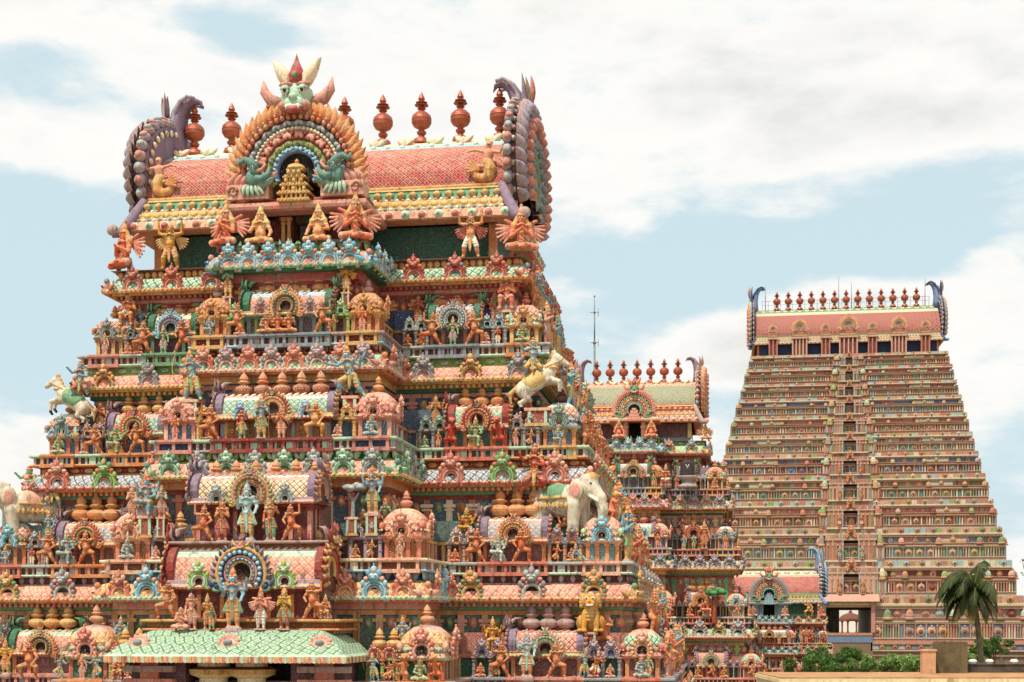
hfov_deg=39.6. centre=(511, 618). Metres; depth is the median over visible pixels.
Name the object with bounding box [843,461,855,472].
doorway
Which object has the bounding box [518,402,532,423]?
statue
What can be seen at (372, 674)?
statue
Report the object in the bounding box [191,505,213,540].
statue
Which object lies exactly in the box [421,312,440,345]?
statue
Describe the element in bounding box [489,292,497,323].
statue
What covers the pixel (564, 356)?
statue
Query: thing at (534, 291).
statue
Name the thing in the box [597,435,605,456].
lion statue
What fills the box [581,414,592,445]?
statue
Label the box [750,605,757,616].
statue
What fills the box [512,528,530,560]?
statue
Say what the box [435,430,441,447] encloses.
statue
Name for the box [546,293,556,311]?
statue
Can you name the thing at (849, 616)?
pavilion
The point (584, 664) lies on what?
statue
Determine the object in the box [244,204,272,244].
statue
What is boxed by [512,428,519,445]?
statue
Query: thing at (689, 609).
statue
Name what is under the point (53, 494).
statue
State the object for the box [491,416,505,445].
lion statue
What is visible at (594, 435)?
statue
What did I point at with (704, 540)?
statue
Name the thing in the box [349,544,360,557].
statue
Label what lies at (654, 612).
statue
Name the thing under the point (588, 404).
statue
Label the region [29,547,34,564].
statue
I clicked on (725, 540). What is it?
statue
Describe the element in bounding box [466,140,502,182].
statue
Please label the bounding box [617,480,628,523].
statue
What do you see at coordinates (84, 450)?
statue
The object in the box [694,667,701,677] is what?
statue
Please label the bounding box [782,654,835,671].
shrub
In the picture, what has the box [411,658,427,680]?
statue
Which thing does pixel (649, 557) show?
statue
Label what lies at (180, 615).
statue
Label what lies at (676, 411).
temple tower
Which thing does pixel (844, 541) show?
doorway
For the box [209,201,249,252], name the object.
statue
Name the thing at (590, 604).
lion statue
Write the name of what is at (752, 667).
statue
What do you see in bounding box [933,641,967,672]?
concrete wall
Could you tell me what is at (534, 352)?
statue
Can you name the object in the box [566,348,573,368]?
lion statue
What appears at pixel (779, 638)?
statue
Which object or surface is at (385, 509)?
statue
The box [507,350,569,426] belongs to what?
horse statue
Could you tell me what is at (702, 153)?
sky
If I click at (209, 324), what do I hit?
statue
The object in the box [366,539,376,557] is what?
statue
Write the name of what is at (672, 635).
statue
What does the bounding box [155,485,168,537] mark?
statue
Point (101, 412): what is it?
statue
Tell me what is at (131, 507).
statue
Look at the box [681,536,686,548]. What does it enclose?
statue
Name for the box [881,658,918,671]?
shrub
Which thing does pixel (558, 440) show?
statue
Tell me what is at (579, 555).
statue
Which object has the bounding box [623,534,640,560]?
lion statue
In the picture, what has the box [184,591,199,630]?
statue
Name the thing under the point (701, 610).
statue
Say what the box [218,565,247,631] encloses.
statue
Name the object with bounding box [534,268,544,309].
statue
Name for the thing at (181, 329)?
statue
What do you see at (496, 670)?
statue
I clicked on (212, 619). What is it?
statue
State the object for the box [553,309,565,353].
statue
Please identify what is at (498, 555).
statue
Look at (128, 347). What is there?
statue
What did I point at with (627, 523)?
statue
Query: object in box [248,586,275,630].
statue
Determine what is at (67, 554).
statue
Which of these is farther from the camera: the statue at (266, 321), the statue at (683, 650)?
the statue at (683, 650)
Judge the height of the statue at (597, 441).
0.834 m
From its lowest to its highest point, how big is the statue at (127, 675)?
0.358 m
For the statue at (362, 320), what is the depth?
32.75 m
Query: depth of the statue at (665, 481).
93.56 m
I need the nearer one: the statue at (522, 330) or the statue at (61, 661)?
the statue at (61, 661)
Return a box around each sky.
[0,0,1023,594]
[839,610,857,631]
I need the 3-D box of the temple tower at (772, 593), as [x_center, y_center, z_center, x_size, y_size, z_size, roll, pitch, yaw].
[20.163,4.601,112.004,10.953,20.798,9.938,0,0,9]
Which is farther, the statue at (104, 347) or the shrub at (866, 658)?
the shrub at (866, 658)
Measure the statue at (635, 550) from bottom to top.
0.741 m
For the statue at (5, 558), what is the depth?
34.75 m
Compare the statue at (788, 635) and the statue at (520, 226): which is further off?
the statue at (788, 635)
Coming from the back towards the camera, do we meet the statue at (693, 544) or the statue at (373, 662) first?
the statue at (693, 544)
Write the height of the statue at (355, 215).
1.314 m
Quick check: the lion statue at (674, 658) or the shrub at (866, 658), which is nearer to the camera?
the lion statue at (674, 658)
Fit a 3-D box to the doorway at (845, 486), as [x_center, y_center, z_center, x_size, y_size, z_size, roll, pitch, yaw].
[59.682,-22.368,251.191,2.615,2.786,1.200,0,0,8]
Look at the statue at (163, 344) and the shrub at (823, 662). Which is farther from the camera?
the shrub at (823, 662)
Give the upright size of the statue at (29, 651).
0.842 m
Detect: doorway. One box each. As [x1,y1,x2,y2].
[843,440,855,450]
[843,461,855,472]
[843,485,856,497]
[843,511,856,524]
[843,574,857,593]
[844,541,857,545]
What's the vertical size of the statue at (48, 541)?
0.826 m
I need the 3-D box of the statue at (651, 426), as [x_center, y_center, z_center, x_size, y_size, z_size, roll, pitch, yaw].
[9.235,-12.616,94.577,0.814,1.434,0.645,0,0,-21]
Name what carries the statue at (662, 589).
on the temple tower at (292, 156)
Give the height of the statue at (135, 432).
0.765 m
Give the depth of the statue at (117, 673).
30.86 m
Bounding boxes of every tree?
[342,482,364,535]
[704,587,726,623]
[934,560,997,662]
[968,635,1014,662]
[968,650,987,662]
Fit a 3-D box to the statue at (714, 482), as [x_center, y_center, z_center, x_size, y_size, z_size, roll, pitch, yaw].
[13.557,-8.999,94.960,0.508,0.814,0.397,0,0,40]
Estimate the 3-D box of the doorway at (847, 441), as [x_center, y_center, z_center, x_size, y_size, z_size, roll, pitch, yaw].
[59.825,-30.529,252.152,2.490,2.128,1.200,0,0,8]
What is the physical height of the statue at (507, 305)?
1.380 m
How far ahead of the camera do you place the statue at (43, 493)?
35.18 m
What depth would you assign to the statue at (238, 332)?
33.17 m
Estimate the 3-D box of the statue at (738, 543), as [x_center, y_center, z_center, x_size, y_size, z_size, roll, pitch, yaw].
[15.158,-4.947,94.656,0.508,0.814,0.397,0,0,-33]
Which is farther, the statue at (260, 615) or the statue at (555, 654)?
the statue at (555, 654)
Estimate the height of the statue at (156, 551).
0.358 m
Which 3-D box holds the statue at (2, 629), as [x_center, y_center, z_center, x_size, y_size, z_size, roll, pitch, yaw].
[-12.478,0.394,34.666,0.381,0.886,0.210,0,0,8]
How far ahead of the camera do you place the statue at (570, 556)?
32.71 m
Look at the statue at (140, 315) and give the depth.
36.12 m
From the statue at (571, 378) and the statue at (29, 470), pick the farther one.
the statue at (29, 470)
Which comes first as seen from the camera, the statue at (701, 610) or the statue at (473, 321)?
the statue at (473, 321)
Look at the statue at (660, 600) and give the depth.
34.75 m
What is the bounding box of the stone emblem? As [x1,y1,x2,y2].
[677,460,706,487]
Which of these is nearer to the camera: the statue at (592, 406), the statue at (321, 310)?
the statue at (321, 310)
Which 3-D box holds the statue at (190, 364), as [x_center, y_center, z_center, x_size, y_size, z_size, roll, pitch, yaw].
[-7.469,-5.399,32.765,0.693,1.678,0.437,0,0,9]
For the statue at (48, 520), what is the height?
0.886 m
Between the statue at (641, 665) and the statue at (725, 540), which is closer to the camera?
the statue at (641, 665)
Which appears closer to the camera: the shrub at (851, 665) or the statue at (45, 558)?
the statue at (45, 558)
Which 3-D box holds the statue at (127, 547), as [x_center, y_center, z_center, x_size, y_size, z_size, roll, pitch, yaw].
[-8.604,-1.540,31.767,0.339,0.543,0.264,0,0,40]
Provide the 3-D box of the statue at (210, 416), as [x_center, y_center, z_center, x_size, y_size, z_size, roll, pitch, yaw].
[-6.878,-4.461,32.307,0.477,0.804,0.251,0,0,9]
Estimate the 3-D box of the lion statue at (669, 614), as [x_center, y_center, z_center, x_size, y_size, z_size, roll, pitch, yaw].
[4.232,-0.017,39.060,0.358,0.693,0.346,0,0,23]
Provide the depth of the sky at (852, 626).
420.00 m
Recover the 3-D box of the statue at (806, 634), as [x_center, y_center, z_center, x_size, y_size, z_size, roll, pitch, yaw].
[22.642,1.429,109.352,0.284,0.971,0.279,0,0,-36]
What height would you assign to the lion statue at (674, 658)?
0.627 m
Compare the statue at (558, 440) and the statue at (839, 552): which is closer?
the statue at (558, 440)
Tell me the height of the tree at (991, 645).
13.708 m
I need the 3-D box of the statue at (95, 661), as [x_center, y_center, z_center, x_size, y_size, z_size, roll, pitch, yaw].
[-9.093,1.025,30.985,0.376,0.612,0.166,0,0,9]
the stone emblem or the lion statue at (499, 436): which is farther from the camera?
the stone emblem
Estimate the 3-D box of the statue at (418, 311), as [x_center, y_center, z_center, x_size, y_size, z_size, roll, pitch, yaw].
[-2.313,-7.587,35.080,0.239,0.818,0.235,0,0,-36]
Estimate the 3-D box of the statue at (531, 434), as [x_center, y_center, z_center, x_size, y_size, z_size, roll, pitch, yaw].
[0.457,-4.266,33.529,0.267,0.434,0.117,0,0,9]
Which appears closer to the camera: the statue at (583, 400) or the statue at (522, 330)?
the statue at (522, 330)
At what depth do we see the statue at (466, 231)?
34.73 m
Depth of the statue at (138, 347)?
35.57 m
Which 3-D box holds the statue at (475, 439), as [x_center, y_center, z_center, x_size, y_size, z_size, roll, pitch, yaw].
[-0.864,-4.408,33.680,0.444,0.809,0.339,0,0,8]
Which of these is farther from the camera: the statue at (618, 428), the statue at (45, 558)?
the statue at (618, 428)
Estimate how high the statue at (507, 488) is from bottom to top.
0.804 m
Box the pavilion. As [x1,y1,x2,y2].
[839,610,857,671]
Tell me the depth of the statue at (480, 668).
32.36 m
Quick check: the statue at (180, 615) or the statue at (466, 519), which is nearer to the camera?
the statue at (180, 615)
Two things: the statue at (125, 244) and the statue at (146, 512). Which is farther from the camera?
the statue at (125, 244)
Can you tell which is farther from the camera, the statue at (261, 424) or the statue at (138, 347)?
the statue at (138, 347)
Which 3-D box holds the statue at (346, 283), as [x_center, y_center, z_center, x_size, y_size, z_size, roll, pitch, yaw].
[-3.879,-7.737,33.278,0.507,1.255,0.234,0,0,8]
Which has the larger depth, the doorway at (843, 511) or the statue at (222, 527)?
the doorway at (843, 511)
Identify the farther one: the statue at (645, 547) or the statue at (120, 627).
the statue at (645, 547)
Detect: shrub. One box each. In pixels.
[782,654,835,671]
[806,646,862,667]
[827,657,877,671]
[858,653,897,671]
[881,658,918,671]
[894,653,919,671]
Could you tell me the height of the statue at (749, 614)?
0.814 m
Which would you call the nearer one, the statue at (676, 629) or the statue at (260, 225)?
the statue at (260, 225)
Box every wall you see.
[755,672,1023,681]
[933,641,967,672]
[968,659,1023,672]
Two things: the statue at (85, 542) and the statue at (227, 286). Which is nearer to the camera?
the statue at (227, 286)
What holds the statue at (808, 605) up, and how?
on the temple tower at (772, 593)
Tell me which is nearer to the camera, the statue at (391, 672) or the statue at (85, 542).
the statue at (391, 672)
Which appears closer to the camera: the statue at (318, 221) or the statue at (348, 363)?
the statue at (348, 363)
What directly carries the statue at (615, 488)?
on the temple tower at (292, 156)
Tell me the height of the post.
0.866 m
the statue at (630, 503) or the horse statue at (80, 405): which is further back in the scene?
the statue at (630, 503)
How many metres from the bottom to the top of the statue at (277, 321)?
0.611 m
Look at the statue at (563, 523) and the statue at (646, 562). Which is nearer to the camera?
the statue at (563, 523)
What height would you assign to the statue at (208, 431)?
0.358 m
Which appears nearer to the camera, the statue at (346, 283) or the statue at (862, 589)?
the statue at (346, 283)
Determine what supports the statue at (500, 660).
on the temple tower at (292, 156)
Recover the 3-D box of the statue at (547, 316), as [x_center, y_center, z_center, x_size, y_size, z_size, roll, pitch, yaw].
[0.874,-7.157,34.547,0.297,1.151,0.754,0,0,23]
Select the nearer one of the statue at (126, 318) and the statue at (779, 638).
the statue at (126, 318)
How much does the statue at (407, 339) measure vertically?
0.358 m
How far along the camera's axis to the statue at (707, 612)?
93.47 m
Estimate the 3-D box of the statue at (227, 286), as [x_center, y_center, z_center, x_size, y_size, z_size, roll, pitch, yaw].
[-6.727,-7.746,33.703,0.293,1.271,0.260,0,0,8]
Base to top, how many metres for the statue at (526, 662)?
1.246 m
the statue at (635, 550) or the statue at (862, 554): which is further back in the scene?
the statue at (862, 554)
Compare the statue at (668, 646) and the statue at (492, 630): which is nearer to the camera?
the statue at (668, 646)
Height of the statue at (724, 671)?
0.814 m
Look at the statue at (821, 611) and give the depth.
109.60 m
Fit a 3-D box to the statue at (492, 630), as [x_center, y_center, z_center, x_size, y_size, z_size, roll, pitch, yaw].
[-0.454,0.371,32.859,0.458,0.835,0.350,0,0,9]
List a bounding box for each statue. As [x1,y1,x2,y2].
[0,481,58,543]
[0,545,10,564]
[0,616,7,642]
[0,638,13,678]
[14,465,36,482]
[16,641,38,678]
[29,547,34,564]
[31,473,50,503]
[36,531,56,564]
[40,479,60,504]
[42,510,55,535]
[43,554,48,564]
[45,374,96,435]
[50,435,64,453]
[53,653,67,678]
[56,528,76,563]
[66,360,88,394]
[77,531,95,563]
[78,653,86,678]
[79,441,88,453]
[84,423,102,453]
[86,651,102,678]
[95,401,105,426]
[101,333,108,353]
[106,422,124,452]
[107,220,145,275]
[111,662,124,679]
[113,615,128,639]
[118,294,138,336]
[118,538,133,558]
[122,342,131,353]
[122,672,131,678]
[126,486,137,537]
[128,422,144,452]
[132,320,152,353]
[133,344,142,353]
[133,471,159,537]
[135,304,146,325]
[146,157,176,197]
[150,545,160,559]
[154,581,176,618]
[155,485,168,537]
[156,221,188,268]
[158,324,168,352]
[170,415,179,439]
[170,605,188,631]
[172,348,202,418]
[174,319,190,351]
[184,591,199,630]
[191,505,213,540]
[198,404,219,439]
[201,593,213,629]
[203,315,214,334]
[203,428,212,439]
[207,605,216,629]
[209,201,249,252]
[214,499,229,540]
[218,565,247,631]
[222,273,234,313]
[226,303,245,334]
[233,326,243,334]
[233,479,260,545]
[236,408,248,437]
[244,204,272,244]
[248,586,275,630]
[253,394,269,438]
[256,312,272,332]
[262,498,279,540]
[270,311,284,332]
[271,406,292,437]
[276,587,291,630]
[281,310,296,332]
[281,504,301,540]
[302,202,330,242]
[302,581,322,618]
[304,401,324,436]
[314,300,331,331]
[319,594,331,618]
[326,343,366,415]
[327,314,338,331]
[329,192,381,245]
[331,423,342,436]
[336,269,357,311]
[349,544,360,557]
[357,306,366,329]
[361,465,383,535]
[362,414,378,435]
[363,652,379,680]
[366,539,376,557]
[369,665,375,680]
[379,497,391,532]
[383,661,394,681]
[386,658,399,680]
[394,615,410,655]
[395,532,404,557]
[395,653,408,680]
[402,334,411,345]
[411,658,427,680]
[412,294,423,325]
[415,329,421,345]
[419,435,428,447]
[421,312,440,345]
[426,394,444,425]
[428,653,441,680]
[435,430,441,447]
[442,417,456,446]
[447,316,458,343]
[449,549,459,561]
[455,211,487,257]
[457,505,475,537]
[465,310,483,343]
[465,529,485,561]
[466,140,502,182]
[467,415,484,446]
[467,544,472,561]
[475,663,485,676]
[480,331,490,343]
[483,616,501,650]
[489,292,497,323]
[489,530,506,561]
[489,642,509,676]
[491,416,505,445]
[493,666,500,676]
[494,327,500,343]
[495,204,545,257]
[496,280,516,324]
[506,462,522,494]
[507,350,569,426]
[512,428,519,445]
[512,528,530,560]
[514,322,529,341]
[515,629,538,681]
[517,443,545,488]
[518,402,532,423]
[519,337,542,374]
[526,428,536,445]
[529,277,541,308]
[533,472,607,539]
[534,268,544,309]
[537,300,553,341]
[540,277,548,311]
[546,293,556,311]
[546,642,566,676]
[550,311,554,344]
[552,425,563,444]
[552,543,562,561]
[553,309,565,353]
[553,325,557,349]
[557,515,566,530]
[560,340,567,359]
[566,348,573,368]
[566,361,580,407]
[566,548,576,561]
[572,542,589,561]
[574,375,579,412]
[576,373,586,413]
[576,593,605,645]
[578,647,595,677]
[581,390,587,409]
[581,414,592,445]
[584,385,595,410]
[585,409,597,451]
[587,663,598,677]
[588,389,596,414]
[589,650,606,677]
[592,418,600,451]
[595,428,601,453]
[596,616,613,644]
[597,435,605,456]
[599,430,603,457]
[602,441,606,461]
[605,445,613,467]
[605,663,615,677]
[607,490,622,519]
[612,420,624,439]
[612,485,623,522]
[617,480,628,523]
[620,503,637,567]
[622,496,627,511]
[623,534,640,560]
[627,497,634,516]
[633,540,640,564]
[633,655,649,677]
[635,525,644,564]
[640,541,649,565]
[641,531,646,566]
[644,419,657,439]
[644,538,651,568]
[644,653,653,677]
[646,587,661,632]
[647,542,652,571]
[648,592,661,632]
[651,473,655,486]
[655,533,659,547]
[656,586,666,631]
[660,464,671,487]
[660,585,669,617]
[660,602,668,627]
[663,633,676,677]
[664,648,678,674]
[666,606,672,626]
[670,630,678,673]
[672,621,684,669]
[674,476,678,488]
[674,642,681,671]
[677,624,683,667]
[679,649,683,667]
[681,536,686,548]
[681,634,687,664]
[686,606,693,616]
[691,535,696,548]
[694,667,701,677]
[696,424,712,440]
[697,602,704,616]
[699,520,709,548]
[702,595,713,617]
[707,663,715,677]
[711,478,718,488]
[720,667,728,677]
[723,535,727,548]
[726,478,731,488]
[732,602,740,616]
[737,538,742,548]
[747,606,752,616]
[747,664,755,677]
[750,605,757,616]
[757,631,761,642]
[776,632,781,644]
[781,605,789,617]
[786,631,791,642]
[799,631,803,642]
[804,601,813,616]
[804,631,808,642]
[808,631,814,641]
[817,607,824,617]
[820,631,826,642]
[837,515,841,526]
[837,545,841,559]
[837,580,842,593]
[859,514,863,526]
[860,545,864,558]
[860,579,865,593]
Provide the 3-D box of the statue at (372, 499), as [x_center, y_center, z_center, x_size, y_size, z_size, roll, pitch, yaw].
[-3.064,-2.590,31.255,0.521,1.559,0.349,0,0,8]
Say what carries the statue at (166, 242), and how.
on the temple tower at (292, 156)
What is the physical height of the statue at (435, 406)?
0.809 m
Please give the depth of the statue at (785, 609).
108.56 m
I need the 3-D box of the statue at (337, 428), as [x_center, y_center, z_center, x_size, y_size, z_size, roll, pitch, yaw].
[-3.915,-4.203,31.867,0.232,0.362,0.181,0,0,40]
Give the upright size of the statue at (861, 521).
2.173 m
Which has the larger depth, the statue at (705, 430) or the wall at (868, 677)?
the statue at (705, 430)
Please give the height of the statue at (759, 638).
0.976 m
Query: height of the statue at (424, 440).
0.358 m
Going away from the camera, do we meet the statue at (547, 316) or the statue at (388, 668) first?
the statue at (388, 668)
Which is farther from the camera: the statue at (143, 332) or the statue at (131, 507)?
the statue at (143, 332)
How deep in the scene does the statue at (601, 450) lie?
37.78 m
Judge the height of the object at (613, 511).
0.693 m
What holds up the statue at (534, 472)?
on the temple tower at (292, 156)
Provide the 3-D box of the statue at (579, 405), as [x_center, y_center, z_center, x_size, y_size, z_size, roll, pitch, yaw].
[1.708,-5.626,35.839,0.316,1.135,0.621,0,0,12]
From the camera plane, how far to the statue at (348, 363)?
32.14 m
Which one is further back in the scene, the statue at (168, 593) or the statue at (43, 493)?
the statue at (43, 493)
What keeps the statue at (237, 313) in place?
on the temple tower at (292, 156)
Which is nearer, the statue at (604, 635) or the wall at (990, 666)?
the statue at (604, 635)
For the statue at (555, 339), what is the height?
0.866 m
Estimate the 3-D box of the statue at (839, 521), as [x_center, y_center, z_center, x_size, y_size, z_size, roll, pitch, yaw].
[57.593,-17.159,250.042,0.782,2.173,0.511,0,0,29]
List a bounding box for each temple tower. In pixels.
[0,54,694,681]
[574,356,764,681]
[720,277,1023,671]
[734,546,833,671]
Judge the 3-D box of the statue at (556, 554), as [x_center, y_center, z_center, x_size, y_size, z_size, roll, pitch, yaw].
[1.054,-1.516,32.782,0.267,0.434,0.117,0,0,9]
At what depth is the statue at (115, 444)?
34.99 m
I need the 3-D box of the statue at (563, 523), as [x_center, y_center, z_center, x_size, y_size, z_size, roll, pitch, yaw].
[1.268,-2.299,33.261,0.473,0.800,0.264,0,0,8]
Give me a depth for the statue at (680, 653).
37.73 m
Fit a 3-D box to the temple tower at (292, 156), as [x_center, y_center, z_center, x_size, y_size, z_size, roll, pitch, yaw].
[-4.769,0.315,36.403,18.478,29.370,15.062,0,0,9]
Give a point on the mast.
(594, 342)
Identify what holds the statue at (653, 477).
on the temple tower at (676, 411)
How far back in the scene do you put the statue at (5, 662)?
33.83 m
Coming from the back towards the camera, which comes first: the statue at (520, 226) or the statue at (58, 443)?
the statue at (58, 443)
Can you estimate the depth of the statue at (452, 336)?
34.38 m
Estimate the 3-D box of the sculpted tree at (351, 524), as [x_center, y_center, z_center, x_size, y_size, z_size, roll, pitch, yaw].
[-3.467,-2.401,31.284,0.503,1.181,0.375,0,0,9]
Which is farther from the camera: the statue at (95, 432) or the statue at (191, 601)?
the statue at (95, 432)
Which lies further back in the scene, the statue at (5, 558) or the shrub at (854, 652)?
the shrub at (854, 652)
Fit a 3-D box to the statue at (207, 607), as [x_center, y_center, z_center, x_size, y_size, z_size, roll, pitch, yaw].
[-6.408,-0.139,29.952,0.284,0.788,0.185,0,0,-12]
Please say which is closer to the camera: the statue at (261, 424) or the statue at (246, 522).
the statue at (246, 522)
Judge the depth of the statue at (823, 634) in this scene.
109.11 m
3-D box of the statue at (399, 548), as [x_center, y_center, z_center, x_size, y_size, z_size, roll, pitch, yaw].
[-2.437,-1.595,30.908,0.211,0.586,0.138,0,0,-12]
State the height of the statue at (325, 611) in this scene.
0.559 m
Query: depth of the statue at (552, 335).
35.19 m
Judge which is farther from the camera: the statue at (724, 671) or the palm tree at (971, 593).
the palm tree at (971, 593)
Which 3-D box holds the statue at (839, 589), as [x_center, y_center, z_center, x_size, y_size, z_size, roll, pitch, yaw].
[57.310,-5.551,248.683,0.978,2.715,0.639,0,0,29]
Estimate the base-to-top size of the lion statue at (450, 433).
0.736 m
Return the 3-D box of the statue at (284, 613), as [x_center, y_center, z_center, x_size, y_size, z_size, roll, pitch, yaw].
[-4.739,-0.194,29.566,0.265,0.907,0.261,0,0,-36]
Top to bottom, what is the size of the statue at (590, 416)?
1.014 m
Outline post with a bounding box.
[919,645,936,673]
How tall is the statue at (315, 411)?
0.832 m
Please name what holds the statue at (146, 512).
on the temple tower at (292, 156)
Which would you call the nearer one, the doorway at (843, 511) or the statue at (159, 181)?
the statue at (159, 181)
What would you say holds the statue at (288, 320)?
on the temple tower at (292, 156)
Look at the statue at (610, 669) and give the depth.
31.93 m
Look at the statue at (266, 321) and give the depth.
33.06 m
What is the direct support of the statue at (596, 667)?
on the temple tower at (292, 156)
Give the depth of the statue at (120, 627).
31.67 m
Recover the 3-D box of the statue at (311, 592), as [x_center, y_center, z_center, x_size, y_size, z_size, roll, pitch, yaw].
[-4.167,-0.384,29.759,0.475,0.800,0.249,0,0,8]
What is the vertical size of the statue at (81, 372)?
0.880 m
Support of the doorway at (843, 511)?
in the temple tower at (870, 389)
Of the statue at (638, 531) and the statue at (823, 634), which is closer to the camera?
the statue at (638, 531)
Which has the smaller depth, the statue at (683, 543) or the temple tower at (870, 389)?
the statue at (683, 543)
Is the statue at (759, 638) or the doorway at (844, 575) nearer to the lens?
the statue at (759, 638)
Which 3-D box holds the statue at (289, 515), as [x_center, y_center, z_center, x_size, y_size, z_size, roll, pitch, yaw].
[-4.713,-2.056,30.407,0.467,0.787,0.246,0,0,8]
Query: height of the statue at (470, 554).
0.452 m
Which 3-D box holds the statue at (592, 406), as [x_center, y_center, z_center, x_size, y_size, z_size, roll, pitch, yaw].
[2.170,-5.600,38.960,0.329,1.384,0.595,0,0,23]
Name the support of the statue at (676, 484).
on the temple tower at (676, 411)
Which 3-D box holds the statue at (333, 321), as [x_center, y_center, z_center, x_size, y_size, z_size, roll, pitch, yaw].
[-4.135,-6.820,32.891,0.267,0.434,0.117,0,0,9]
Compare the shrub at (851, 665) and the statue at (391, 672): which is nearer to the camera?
the statue at (391, 672)
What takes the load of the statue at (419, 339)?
on the temple tower at (292, 156)
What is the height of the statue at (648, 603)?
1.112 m
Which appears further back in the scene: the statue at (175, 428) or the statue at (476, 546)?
the statue at (476, 546)
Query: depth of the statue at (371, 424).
31.72 m
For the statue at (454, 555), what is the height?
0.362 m
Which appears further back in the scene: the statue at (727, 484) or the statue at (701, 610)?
the statue at (727, 484)
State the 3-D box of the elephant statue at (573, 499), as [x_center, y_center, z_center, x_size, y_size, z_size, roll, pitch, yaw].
[1.337,-2.622,33.333,2.192,1.690,0.790,0,0,30]
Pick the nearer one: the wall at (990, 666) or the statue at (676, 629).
the statue at (676, 629)
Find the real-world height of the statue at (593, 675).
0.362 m
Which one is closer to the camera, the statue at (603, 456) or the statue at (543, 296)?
the statue at (543, 296)
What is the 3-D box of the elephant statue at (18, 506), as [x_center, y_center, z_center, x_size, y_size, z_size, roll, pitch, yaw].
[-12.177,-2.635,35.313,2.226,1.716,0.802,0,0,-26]
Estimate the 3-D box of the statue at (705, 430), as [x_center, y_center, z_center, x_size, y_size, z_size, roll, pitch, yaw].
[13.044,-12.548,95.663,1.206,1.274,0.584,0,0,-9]
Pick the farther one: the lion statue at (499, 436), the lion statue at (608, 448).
the lion statue at (608, 448)
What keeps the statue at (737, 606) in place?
on the temple tower at (676, 411)
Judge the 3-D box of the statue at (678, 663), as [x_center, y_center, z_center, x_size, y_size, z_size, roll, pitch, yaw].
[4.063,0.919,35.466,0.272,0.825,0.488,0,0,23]
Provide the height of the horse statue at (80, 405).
1.585 m
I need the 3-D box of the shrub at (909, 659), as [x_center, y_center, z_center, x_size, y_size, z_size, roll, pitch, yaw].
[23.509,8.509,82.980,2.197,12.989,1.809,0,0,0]
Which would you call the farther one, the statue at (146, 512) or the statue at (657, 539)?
the statue at (657, 539)
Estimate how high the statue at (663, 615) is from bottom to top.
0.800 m
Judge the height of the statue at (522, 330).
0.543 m
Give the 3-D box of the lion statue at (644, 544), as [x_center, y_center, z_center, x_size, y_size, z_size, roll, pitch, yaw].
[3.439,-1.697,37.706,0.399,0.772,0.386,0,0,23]
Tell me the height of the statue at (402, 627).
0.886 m
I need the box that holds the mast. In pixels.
[590,295,598,381]
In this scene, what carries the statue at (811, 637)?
on the temple tower at (772, 593)
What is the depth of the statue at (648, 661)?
31.79 m
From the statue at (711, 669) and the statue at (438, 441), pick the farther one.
the statue at (711, 669)
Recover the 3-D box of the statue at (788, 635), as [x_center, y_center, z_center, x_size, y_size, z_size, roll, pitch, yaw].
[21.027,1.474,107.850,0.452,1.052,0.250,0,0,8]
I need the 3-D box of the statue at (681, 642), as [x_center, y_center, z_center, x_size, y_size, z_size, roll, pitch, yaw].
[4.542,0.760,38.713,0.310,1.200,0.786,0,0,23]
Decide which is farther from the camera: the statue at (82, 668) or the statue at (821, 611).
the statue at (821, 611)
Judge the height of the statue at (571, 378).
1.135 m
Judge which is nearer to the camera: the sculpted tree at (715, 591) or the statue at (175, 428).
the statue at (175, 428)
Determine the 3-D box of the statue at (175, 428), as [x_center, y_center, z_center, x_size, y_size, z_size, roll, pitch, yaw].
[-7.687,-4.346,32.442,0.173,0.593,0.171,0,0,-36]
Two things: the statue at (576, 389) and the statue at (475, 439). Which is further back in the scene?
the statue at (576, 389)
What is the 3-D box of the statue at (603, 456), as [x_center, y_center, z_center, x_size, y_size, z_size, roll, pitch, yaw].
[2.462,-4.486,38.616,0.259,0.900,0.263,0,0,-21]
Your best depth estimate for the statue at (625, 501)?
37.08 m
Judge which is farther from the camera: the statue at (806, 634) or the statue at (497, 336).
the statue at (806, 634)
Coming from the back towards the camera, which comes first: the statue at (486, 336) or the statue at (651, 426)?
the statue at (651, 426)
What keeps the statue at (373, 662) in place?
on the temple tower at (292, 156)
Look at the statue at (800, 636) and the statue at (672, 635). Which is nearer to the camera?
the statue at (672, 635)
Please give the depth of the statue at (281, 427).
32.05 m
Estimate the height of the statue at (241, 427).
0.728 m

